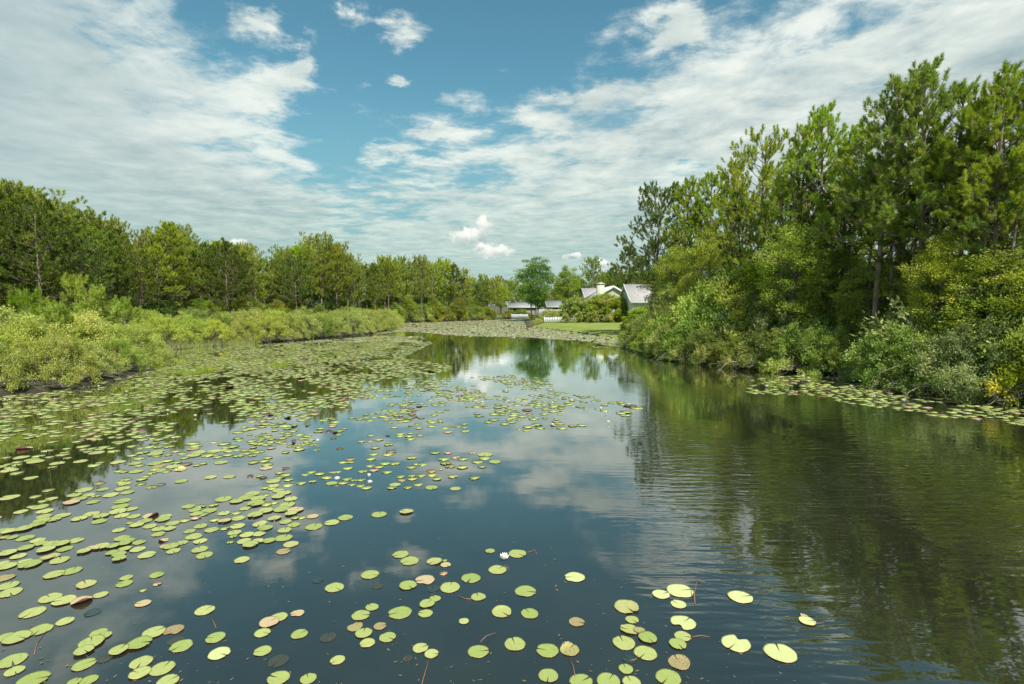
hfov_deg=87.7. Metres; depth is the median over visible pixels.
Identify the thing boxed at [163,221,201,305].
pine tree
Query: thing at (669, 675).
lily pad
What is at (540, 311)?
picket fence
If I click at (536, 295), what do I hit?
broadleaf tree
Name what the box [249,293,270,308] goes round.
broadleaf tree
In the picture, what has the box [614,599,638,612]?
lily pad
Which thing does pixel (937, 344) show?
shrub
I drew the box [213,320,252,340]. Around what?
shrub
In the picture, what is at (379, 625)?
lily pad
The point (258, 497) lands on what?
lily pad
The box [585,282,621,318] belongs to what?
house
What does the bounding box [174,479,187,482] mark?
lily pad
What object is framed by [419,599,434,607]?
lily pad
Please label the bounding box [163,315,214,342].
shrub
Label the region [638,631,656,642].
lily pad
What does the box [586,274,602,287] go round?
pine tree
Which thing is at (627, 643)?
lily pad
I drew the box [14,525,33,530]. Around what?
lily pad
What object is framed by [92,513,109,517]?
lily pad
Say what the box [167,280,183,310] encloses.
broadleaf tree
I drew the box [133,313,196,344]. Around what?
shrub
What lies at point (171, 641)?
lily pad
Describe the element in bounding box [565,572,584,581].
lily pad
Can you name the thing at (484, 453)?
lily pad
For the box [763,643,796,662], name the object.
lily pad
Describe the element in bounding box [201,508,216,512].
lily pad
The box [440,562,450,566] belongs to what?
lily pad
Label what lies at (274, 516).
lily pad
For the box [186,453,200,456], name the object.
lily pad
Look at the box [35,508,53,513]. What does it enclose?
lily pad
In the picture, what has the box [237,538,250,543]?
lily pad
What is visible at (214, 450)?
lily pad
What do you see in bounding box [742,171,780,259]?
pine tree
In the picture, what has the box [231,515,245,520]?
lily pad
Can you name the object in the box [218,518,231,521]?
lily pad
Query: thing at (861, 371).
shrub
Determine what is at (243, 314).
shrub
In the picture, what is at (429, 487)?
lily pad
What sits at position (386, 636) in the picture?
lily pad
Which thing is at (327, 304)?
broadleaf tree
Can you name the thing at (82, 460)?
lily pad
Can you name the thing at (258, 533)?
lily pad
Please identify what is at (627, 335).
shrub
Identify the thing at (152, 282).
pine tree
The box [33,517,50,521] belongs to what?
lily pad
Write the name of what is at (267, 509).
lily pad
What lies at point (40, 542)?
lily pad
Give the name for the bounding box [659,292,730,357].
shrub
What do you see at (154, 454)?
lily pad
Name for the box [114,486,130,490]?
lily pad
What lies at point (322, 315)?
shrub
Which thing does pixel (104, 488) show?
lily pad
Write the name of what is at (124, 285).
pine tree
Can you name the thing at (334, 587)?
lily pad
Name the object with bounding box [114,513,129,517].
lily pad
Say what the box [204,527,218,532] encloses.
lily pad
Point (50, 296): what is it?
broadleaf tree
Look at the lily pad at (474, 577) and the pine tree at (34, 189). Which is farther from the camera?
the pine tree at (34, 189)
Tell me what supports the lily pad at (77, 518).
on the water
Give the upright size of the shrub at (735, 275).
7.748 m
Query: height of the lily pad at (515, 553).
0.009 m
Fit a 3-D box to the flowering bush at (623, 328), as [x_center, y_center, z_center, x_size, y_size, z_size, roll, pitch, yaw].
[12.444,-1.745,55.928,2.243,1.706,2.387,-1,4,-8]
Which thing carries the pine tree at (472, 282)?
on the ground at (84, 381)
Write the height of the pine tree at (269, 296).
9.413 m
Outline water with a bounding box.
[0,318,1023,683]
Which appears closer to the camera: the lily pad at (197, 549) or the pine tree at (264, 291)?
the lily pad at (197, 549)
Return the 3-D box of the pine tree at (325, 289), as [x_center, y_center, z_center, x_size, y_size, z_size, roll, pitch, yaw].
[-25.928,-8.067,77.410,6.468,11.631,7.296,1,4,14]
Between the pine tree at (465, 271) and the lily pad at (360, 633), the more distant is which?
the pine tree at (465, 271)
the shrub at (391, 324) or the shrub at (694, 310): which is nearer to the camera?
the shrub at (694, 310)
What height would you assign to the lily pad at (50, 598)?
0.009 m
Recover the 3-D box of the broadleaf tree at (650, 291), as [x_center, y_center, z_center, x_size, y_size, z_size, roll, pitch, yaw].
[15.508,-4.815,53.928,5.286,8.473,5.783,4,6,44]
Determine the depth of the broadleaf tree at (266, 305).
62.36 m
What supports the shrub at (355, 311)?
on the ground at (84, 381)
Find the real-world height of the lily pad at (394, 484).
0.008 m
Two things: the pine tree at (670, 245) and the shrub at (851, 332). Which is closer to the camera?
the shrub at (851, 332)
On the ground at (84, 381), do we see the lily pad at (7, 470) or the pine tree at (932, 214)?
the pine tree at (932, 214)
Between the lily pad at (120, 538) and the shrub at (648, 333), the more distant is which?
the shrub at (648, 333)
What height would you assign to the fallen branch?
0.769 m
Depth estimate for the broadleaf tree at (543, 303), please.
140.33 m
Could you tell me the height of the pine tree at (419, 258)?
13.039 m
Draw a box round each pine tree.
[0,178,87,296]
[0,179,61,294]
[0,180,50,304]
[0,192,14,251]
[0,192,90,304]
[0,221,42,298]
[1,186,43,299]
[2,226,75,300]
[15,186,72,302]
[29,196,92,306]
[31,203,92,305]
[46,233,114,310]
[47,207,99,305]
[47,225,120,290]
[67,221,143,316]
[73,206,121,272]
[90,216,112,293]
[102,220,133,300]
[104,231,142,300]
[105,225,137,293]
[117,247,163,309]
[122,242,146,301]
[124,225,183,297]
[130,234,179,301]
[131,243,183,314]
[133,233,190,310]
[134,219,195,315]
[150,231,191,305]
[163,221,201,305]
[166,229,208,303]
[167,230,206,308]
[173,244,208,301]
[176,240,225,310]
[177,239,208,278]
[192,255,225,301]
[194,240,233,306]
[196,237,253,313]
[208,239,258,300]
[215,247,244,309]
[227,240,271,309]
[230,243,267,305]
[236,269,268,299]
[240,250,265,309]
[251,256,279,304]
[261,260,290,302]
[262,244,301,303]
[271,248,307,299]
[272,260,298,304]
[276,253,313,312]
[279,252,317,308]
[280,245,322,305]
[290,230,349,306]
[295,240,315,301]
[301,242,326,308]
[308,246,333,300]
[309,241,361,310]
[310,247,356,308]
[330,252,366,306]
[332,252,359,297]
[343,265,367,306]
[351,261,369,305]
[355,262,377,307]
[361,262,389,308]
[364,267,381,301]
[371,253,396,305]
[375,254,401,308]
[378,257,408,305]
[390,254,413,306]
[394,267,416,295]
[404,258,424,294]
[407,253,437,321]
[411,262,436,297]
[417,261,449,306]
[429,257,454,295]
[433,259,457,296]
[439,264,468,300]
[452,266,474,301]
[461,276,477,296]
[466,279,476,293]
[471,284,485,305]
[473,273,490,307]
[480,276,496,307]
[487,277,504,310]
[494,274,503,313]
[503,278,514,310]
[506,280,523,301]
[542,273,557,299]
[579,256,605,288]
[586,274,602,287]
[597,270,609,285]
[604,246,650,287]
[604,267,623,287]
[613,180,694,299]
[618,255,651,288]
[640,236,666,305]
[654,221,688,275]
[656,175,721,273]
[680,171,736,275]
[681,200,718,277]
[695,123,825,265]
[707,159,760,260]
[715,185,751,264]
[717,189,769,268]
[741,202,784,268]
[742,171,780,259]
[755,176,812,254]
[757,122,835,301]
[757,173,811,327]
[766,160,845,293]
[770,98,872,299]
[804,72,949,327]
[810,146,876,253]
[811,121,894,306]
[818,172,867,289]
[831,158,910,302]
[851,97,947,304]
[855,52,1000,323]
[859,151,927,314]
[874,177,945,308]
[884,141,932,250]
[898,135,975,311]
[901,129,1016,271]
[903,77,1010,254]
[909,166,963,251]
[911,89,1023,270]
[933,162,1010,252]
[935,58,1023,280]
[948,154,1023,273]
[958,138,1023,290]
[964,84,1023,238]
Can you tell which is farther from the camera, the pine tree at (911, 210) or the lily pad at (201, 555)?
the pine tree at (911, 210)
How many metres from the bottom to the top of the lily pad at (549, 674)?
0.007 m
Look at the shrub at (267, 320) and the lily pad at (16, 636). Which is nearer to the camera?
the lily pad at (16, 636)
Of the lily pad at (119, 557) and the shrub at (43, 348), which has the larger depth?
the shrub at (43, 348)
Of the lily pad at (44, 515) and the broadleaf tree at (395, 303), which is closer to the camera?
the lily pad at (44, 515)
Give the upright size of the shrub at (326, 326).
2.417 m
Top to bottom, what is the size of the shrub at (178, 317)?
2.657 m
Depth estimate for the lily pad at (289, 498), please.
8.82 m
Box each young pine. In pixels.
[6,285,53,322]
[37,300,85,339]
[42,271,117,321]
[73,282,130,323]
[105,295,157,334]
[199,300,220,315]
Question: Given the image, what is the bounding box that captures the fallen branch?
[986,391,1023,405]
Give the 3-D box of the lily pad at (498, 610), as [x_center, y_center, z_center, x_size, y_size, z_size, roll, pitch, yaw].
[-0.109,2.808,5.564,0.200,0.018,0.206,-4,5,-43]
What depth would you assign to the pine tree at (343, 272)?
85.45 m
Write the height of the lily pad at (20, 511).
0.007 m
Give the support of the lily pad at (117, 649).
on the water
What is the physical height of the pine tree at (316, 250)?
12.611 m
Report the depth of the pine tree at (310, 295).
74.84 m
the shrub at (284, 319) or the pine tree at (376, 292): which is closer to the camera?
the shrub at (284, 319)
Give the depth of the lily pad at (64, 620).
5.40 m
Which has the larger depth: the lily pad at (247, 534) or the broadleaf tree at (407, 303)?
the broadleaf tree at (407, 303)
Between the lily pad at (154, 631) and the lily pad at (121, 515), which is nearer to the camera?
the lily pad at (154, 631)
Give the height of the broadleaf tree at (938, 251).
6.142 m
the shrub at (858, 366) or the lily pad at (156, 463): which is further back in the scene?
the shrub at (858, 366)
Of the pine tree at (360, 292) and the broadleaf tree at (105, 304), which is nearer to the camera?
the broadleaf tree at (105, 304)
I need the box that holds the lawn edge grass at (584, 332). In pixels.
[532,324,619,337]
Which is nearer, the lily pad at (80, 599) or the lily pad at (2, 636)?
the lily pad at (2, 636)
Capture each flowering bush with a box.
[559,294,600,322]
[577,291,627,322]
[613,307,627,321]
[619,304,649,327]
[619,317,630,330]
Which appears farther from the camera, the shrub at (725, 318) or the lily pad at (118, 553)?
the shrub at (725, 318)
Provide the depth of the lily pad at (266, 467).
10.50 m
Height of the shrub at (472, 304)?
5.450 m
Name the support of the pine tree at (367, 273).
on the ground at (84, 381)
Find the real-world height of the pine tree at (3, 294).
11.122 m
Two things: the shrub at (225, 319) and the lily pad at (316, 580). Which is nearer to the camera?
the lily pad at (316, 580)
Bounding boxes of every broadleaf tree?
[0,295,21,313]
[16,299,39,314]
[42,285,70,304]
[49,287,86,306]
[67,297,110,311]
[90,300,124,320]
[104,288,131,302]
[121,289,151,309]
[133,300,150,308]
[142,298,175,317]
[157,294,182,318]
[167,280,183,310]
[178,290,202,307]
[189,291,220,306]
[189,298,214,317]
[206,294,225,312]
[221,280,252,311]
[221,296,242,315]
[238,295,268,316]
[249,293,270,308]
[255,301,274,315]
[269,299,289,312]
[270,289,290,309]
[281,289,311,306]
[286,297,307,314]
[305,285,331,313]
[311,302,328,313]
[315,297,340,312]
[326,277,362,305]
[335,298,353,308]
[348,291,365,307]
[359,299,374,309]
[389,302,402,309]
[399,297,417,317]
[426,296,443,316]
[450,298,467,317]
[491,282,509,314]
[496,298,510,313]
[510,257,556,319]
[528,289,550,308]
[553,265,582,309]
[567,289,577,298]
[568,274,591,297]
[614,272,635,287]
[636,257,678,302]
[650,245,696,298]
[665,242,721,282]
[667,273,697,303]
[681,229,738,281]
[725,252,778,314]
[749,221,833,347]
[797,235,875,314]
[828,272,872,333]
[829,250,908,328]
[870,239,917,318]
[893,261,939,310]
[897,232,973,330]
[911,245,1023,350]
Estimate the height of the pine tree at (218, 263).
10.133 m
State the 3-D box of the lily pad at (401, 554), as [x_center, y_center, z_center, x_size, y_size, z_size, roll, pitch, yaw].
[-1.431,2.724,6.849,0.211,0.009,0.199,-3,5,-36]
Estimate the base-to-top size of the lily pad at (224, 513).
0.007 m
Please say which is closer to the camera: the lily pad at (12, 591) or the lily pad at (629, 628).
the lily pad at (629, 628)
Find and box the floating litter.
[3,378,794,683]
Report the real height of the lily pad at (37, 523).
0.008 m
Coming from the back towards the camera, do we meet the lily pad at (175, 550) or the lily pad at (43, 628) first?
the lily pad at (175, 550)
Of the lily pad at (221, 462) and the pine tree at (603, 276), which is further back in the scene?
the pine tree at (603, 276)
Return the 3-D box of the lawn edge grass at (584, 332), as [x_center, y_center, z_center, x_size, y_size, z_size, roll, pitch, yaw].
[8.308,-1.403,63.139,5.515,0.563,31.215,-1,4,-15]
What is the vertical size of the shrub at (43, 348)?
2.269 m
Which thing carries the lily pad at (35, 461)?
on the water
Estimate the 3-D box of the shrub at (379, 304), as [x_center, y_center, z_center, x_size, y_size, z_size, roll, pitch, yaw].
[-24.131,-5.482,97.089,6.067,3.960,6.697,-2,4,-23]
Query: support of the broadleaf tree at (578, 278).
on the ground at (84, 381)
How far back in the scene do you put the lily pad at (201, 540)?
7.25 m
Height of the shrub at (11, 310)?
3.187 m
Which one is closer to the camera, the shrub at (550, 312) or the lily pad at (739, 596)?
the lily pad at (739, 596)
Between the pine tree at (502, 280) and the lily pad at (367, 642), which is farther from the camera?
the pine tree at (502, 280)
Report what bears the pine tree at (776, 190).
on the ground at (84, 381)
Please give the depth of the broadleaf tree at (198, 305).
53.49 m
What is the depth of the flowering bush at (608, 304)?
83.57 m
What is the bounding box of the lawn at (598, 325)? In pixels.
[532,320,625,338]
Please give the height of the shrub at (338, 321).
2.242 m
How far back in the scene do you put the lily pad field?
17.83 m
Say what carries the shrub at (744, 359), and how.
on the ground at (84, 381)
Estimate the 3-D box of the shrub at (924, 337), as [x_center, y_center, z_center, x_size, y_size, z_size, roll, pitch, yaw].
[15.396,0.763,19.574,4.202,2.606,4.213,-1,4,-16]
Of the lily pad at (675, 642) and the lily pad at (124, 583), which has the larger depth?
the lily pad at (124, 583)
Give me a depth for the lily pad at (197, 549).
6.98 m
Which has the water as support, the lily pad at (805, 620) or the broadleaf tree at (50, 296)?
the lily pad at (805, 620)
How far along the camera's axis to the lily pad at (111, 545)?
7.06 m
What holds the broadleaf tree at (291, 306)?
on the ground at (84, 381)
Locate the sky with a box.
[0,0,1023,304]
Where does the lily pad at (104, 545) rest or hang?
on the water
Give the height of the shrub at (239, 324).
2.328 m
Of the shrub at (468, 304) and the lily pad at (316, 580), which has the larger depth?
the shrub at (468, 304)
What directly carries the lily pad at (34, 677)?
on the water
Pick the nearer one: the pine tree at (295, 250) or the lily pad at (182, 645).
the lily pad at (182, 645)
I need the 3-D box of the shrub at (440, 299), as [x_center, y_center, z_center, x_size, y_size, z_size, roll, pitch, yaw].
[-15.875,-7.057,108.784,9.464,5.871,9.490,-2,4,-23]
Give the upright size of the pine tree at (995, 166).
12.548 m
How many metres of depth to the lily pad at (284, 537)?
7.34 m
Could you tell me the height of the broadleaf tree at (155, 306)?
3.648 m
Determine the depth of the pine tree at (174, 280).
64.39 m
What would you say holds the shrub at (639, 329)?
on the ground at (84, 381)
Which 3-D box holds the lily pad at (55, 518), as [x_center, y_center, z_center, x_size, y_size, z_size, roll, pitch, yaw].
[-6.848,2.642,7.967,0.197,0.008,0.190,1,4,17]
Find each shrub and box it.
[0,304,55,368]
[0,315,83,381]
[0,325,57,384]
[0,331,108,392]
[0,339,45,390]
[1,305,47,351]
[7,307,76,319]
[9,301,61,313]
[30,306,130,366]
[38,326,89,364]
[53,339,122,379]
[69,321,110,345]
[75,309,121,326]
[83,335,152,371]
[95,322,174,366]
[100,321,171,361]
[104,305,152,325]
[122,307,175,335]
[132,323,167,355]
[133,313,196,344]
[160,310,203,338]
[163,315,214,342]
[176,306,220,329]
[188,317,234,341]
[203,314,240,340]
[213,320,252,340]
[214,310,247,329]
[221,307,273,337]
[224,317,264,341]
[241,312,293,342]
[256,307,294,336]
[264,312,312,339]
[280,310,324,339]
[285,306,315,315]
[305,314,342,337]
[311,312,340,332]
[323,316,351,335]
[327,308,354,328]
[330,311,370,334]
[334,306,354,311]
[345,309,364,313]
[348,312,376,333]
[360,309,389,331]
[360,311,382,332]
[366,313,395,330]
[370,301,387,310]
[374,307,400,328]
[375,292,413,318]
[386,305,407,321]
[390,309,404,326]
[399,304,423,321]
[407,303,433,320]
[409,295,434,309]
[420,294,448,314]
[423,307,443,320]
[435,306,453,320]
[439,295,457,318]
[444,304,468,320]
[447,297,471,318]
[456,306,476,318]
[459,297,482,318]
[468,305,488,319]
[478,307,497,318]
[500,310,515,317]
[515,309,530,316]
[533,318,542,322]
[538,309,566,320]
[617,313,655,348]
[617,314,642,344]
[625,317,656,350]
[629,316,658,351]
[633,316,674,355]
[638,302,660,320]
[642,293,699,350]
[642,297,683,331]
[642,318,697,359]
[644,278,697,314]
[646,281,702,317]
[653,302,675,330]
[655,324,696,361]
[658,276,713,316]
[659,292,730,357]
[666,262,757,356]
[667,278,716,311]
[670,324,732,365]
[684,270,799,357]
[686,286,779,364]
[686,304,750,360]
[688,243,839,332]
[705,330,765,369]
[714,294,829,366]
[719,274,801,348]
[728,325,805,372]
[741,268,834,362]
[751,317,849,376]
[780,304,851,367]
[788,237,907,354]
[791,271,888,371]
[795,323,863,376]
[827,301,884,369]
[830,334,890,380]
[835,318,953,394]
[845,304,933,371]
[850,230,1023,390]
[854,270,979,341]
[863,328,979,397]
[886,316,1023,406]
[887,307,969,386]
[917,257,1023,393]
[917,295,1023,402]
[927,266,1023,397]
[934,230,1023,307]
[938,284,1023,401]
[977,337,1023,407]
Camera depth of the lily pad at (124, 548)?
7.01 m
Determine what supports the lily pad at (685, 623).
on the water
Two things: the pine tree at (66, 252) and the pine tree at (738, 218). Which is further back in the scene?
the pine tree at (66, 252)
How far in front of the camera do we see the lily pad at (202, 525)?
7.74 m
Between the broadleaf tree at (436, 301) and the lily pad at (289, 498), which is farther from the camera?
the broadleaf tree at (436, 301)
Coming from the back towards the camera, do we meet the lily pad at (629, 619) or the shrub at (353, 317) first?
the shrub at (353, 317)
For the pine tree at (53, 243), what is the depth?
33.29 m
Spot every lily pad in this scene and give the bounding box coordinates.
[0,468,18,472]
[0,494,20,499]
[0,528,17,533]
[0,549,17,555]
[0,562,17,569]
[0,574,15,581]
[0,581,19,589]
[0,587,22,597]
[0,632,13,641]
[0,652,28,667]
[1,630,31,643]
[3,665,25,676]
[6,535,18,538]
[9,553,26,558]
[12,455,29,458]
[13,509,27,513]
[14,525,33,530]
[15,534,35,540]
[16,446,33,448]
[16,544,34,549]
[16,670,51,683]
[17,558,32,564]
[17,559,42,567]
[18,606,46,617]
[23,476,38,479]
[24,458,39,461]
[26,459,44,463]
[28,521,46,526]
[29,537,45,542]
[29,623,53,634]
[30,504,48,509]
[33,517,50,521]
[33,540,47,545]
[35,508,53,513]
[36,513,52,518]
[36,545,55,551]
[38,554,54,559]
[38,592,62,602]
[42,540,58,545]
[43,570,65,578]
[46,553,60,557]
[47,516,61,521]
[49,461,64,464]
[49,556,70,563]
[50,594,76,605]
[52,539,70,545]
[53,512,71,516]
[55,616,74,625]
[56,545,73,551]
[62,566,82,574]
[63,499,79,503]
[66,492,82,496]
[67,677,81,683]
[69,537,84,542]
[70,515,87,520]
[70,595,92,604]
[71,657,96,670]
[73,459,87,462]
[73,496,87,499]
[73,644,94,654]
[75,487,93,491]
[76,579,96,588]
[77,548,91,552]
[78,634,104,646]
[79,674,98,683]
[82,493,95,495]
[83,511,99,516]
[83,608,101,616]
[84,545,98,549]
[86,500,99,503]
[88,450,104,453]
[89,628,107,636]
[91,518,107,523]
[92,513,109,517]
[92,542,109,548]
[93,591,108,597]
[96,487,109,490]
[97,654,112,662]
[99,631,111,637]
[102,492,118,496]
[105,549,118,554]
[106,543,119,547]
[108,508,127,513]
[108,644,128,654]
[110,460,125,463]
[111,503,129,508]
[111,551,126,556]
[112,527,125,531]
[112,555,126,560]
[113,498,131,503]
[113,535,129,540]
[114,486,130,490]
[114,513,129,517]
[115,579,132,586]
[117,481,131,485]
[117,546,131,550]
[118,540,130,544]
[119,574,132,579]
[120,490,134,493]
[120,538,135,541]
[126,514,140,517]
[127,507,138,510]
[127,635,151,648]
[128,461,142,464]
[128,666,151,678]
[129,469,143,472]
[129,522,144,526]
[129,546,145,551]
[129,655,152,668]
[132,540,145,544]
[134,599,151,606]
[137,518,152,522]
[137,551,155,557]
[142,512,157,517]
[142,625,165,636]
[143,523,157,528]
[147,452,162,455]
[147,461,162,464]
[149,571,164,577]
[149,661,175,675]
[151,526,165,530]
[151,531,165,536]
[152,464,166,467]
[155,516,169,521]
[156,674,179,683]
[162,542,178,548]
[163,526,175,530]
[163,624,183,634]
[165,464,180,468]
[165,520,179,525]
[166,548,180,553]
[167,636,184,644]
[169,639,192,651]
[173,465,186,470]
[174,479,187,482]
[177,540,187,544]
[181,504,194,507]
[183,529,195,532]
[185,533,201,539]
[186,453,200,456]
[187,447,199,449]
[188,508,201,511]
[190,511,202,515]
[191,450,206,453]
[191,545,208,552]
[193,538,207,543]
[194,523,207,527]
[194,605,214,614]
[196,551,212,558]
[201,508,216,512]
[204,475,216,478]
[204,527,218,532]
[205,631,225,642]
[208,646,230,659]
[209,449,221,452]
[214,460,227,463]
[215,496,231,501]
[217,511,229,514]
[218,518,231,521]
[223,474,235,477]
[227,530,241,534]
[229,498,242,502]
[230,523,244,528]
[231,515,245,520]
[234,556,249,562]
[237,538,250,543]
[239,494,254,499]
[239,506,250,509]
[239,531,253,536]
[242,540,258,546]
[245,491,260,494]
[247,499,264,505]
[247,511,262,516]
[251,495,265,499]
[252,520,266,526]
[253,531,264,535]
[253,645,271,655]
[254,628,270,636]
[257,524,272,530]
[258,507,272,512]
[259,466,272,469]
[259,616,278,626]
[262,537,275,542]
[266,479,280,482]
[267,515,280,519]
[267,670,289,683]
[268,654,288,667]
[271,493,284,497]
[272,488,283,491]
[272,612,287,620]
[273,506,289,511]
[275,534,292,540]
[276,548,290,553]
[277,490,290,494]
[277,527,291,532]
[279,501,294,506]
[279,519,291,523]
[283,541,298,546]
[284,496,297,500]
[285,510,296,514]
[287,507,303,511]
[287,522,299,526]
[290,609,304,615]
[291,629,307,638]
[300,673,316,683]
[305,523,321,529]
[307,514,318,517]
[312,578,323,582]
[320,632,335,641]
[324,519,339,524]
[325,582,343,591]
[326,481,337,484]
[330,655,344,664]
[338,514,352,519]
[347,622,362,630]
[351,610,369,619]
[355,628,371,637]
[360,638,374,646]
[361,570,378,578]
[365,603,378,610]
[371,511,386,516]
[372,583,382,588]
[373,622,385,629]
[379,632,395,641]
[388,606,411,618]
[389,483,400,485]
[392,550,408,557]
[399,509,413,512]
[399,580,416,589]
[400,556,418,564]
[403,655,412,661]
[413,643,428,652]
[415,575,434,583]
[418,609,432,616]
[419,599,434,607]
[424,649,438,657]
[425,485,437,489]
[426,557,441,564]
[427,585,439,591]
[429,595,440,600]
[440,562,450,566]
[440,582,459,592]
[450,487,460,489]
[459,618,468,623]
[461,573,480,582]
[468,645,488,657]
[471,592,485,600]
[477,452,492,456]
[485,548,494,552]
[488,565,505,573]
[489,460,500,463]
[491,605,510,616]
[504,637,525,649]
[509,549,525,557]
[515,585,535,596]
[521,608,537,617]
[536,643,558,656]
[538,668,557,681]
[560,641,578,655]
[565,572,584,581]
[569,617,584,625]
[569,673,592,683]
[597,672,619,683]
[612,635,634,649]
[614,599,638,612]
[618,663,632,673]
[620,624,637,633]
[622,675,640,683]
[623,655,635,662]
[625,616,638,622]
[633,627,644,632]
[633,645,656,659]
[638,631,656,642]
[652,589,669,598]
[655,668,680,683]
[667,583,693,597]
[667,654,689,669]
[668,638,685,648]
[670,599,685,607]
[670,615,695,629]
[674,631,690,640]
[721,634,750,652]
[727,590,752,602]
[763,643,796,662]
[799,616,815,624]
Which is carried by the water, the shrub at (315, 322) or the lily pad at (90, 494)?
the lily pad at (90, 494)
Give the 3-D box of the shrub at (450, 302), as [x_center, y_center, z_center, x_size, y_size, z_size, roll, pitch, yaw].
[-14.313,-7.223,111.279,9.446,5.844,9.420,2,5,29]
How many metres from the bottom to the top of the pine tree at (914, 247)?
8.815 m
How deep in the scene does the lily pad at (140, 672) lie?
4.64 m
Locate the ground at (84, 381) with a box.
[0,305,1023,403]
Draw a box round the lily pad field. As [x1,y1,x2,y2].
[0,319,1023,591]
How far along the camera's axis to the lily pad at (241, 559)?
6.71 m
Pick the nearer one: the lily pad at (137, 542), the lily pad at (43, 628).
the lily pad at (43, 628)
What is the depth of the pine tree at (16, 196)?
35.98 m
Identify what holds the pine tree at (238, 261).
on the ground at (84, 381)
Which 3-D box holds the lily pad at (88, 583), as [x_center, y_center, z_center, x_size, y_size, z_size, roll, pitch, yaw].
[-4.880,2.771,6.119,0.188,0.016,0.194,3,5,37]
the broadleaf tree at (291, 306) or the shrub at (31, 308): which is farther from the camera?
the broadleaf tree at (291, 306)
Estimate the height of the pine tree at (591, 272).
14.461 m
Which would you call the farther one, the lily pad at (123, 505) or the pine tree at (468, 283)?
the pine tree at (468, 283)
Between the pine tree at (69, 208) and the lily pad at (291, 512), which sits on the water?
the lily pad at (291, 512)
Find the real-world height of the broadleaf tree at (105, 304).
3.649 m
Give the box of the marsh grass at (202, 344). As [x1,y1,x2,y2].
[161,336,261,351]
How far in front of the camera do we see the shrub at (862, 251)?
27.77 m
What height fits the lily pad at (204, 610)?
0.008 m
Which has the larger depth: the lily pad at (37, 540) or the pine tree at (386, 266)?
the pine tree at (386, 266)
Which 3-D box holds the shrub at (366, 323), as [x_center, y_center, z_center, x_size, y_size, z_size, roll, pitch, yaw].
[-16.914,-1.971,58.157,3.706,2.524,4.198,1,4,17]
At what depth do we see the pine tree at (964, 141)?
20.24 m
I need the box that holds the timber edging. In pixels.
[526,322,543,327]
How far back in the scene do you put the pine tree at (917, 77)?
21.06 m
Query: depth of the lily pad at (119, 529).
7.60 m
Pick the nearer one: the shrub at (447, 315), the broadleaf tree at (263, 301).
the broadleaf tree at (263, 301)
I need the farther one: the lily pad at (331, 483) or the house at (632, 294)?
the house at (632, 294)
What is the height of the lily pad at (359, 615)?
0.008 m
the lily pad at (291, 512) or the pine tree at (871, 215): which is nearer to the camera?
the lily pad at (291, 512)
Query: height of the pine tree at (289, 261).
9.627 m
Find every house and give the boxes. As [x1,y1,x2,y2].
[507,302,536,314]
[544,300,565,309]
[580,288,621,297]
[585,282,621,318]
[619,284,651,315]
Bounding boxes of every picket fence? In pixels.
[511,314,528,318]
[536,309,566,318]
[544,316,564,322]
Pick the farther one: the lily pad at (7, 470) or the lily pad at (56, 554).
the lily pad at (7, 470)
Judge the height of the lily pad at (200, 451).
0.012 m
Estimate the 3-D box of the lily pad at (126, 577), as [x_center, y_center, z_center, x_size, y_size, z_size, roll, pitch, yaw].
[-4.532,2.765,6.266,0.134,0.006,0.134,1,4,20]
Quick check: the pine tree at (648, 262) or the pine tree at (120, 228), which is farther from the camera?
the pine tree at (648, 262)
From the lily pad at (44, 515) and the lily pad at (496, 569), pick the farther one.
the lily pad at (44, 515)
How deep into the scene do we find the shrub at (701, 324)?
29.52 m
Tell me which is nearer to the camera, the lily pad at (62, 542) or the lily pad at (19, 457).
the lily pad at (62, 542)
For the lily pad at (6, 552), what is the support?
on the water
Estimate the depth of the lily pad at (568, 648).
4.96 m
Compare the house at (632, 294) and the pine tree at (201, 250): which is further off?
the house at (632, 294)
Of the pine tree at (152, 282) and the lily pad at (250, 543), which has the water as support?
the lily pad at (250, 543)
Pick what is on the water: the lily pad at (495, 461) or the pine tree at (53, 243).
the lily pad at (495, 461)
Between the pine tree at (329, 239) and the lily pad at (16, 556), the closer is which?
the lily pad at (16, 556)
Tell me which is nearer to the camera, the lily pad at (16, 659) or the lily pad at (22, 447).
the lily pad at (16, 659)
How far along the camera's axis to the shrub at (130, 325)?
28.60 m
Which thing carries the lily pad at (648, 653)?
on the water
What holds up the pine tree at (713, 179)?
on the ground at (84, 381)
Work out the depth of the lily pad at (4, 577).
6.28 m
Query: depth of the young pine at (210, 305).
49.71 m
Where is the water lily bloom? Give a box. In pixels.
[500,553,509,558]
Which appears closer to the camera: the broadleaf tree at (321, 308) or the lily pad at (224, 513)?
the lily pad at (224, 513)
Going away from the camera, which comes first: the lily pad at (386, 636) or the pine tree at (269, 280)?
the lily pad at (386, 636)
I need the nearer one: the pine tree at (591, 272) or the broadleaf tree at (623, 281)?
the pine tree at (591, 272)
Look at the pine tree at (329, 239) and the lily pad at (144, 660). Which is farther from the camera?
the pine tree at (329, 239)
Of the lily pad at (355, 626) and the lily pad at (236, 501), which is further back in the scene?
the lily pad at (236, 501)
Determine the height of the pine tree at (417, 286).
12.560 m
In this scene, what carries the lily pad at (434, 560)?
on the water
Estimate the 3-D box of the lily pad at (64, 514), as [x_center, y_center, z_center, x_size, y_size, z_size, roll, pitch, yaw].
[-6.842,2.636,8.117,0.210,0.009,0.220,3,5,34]
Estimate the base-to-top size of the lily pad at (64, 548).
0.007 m
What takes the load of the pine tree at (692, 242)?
on the ground at (84, 381)

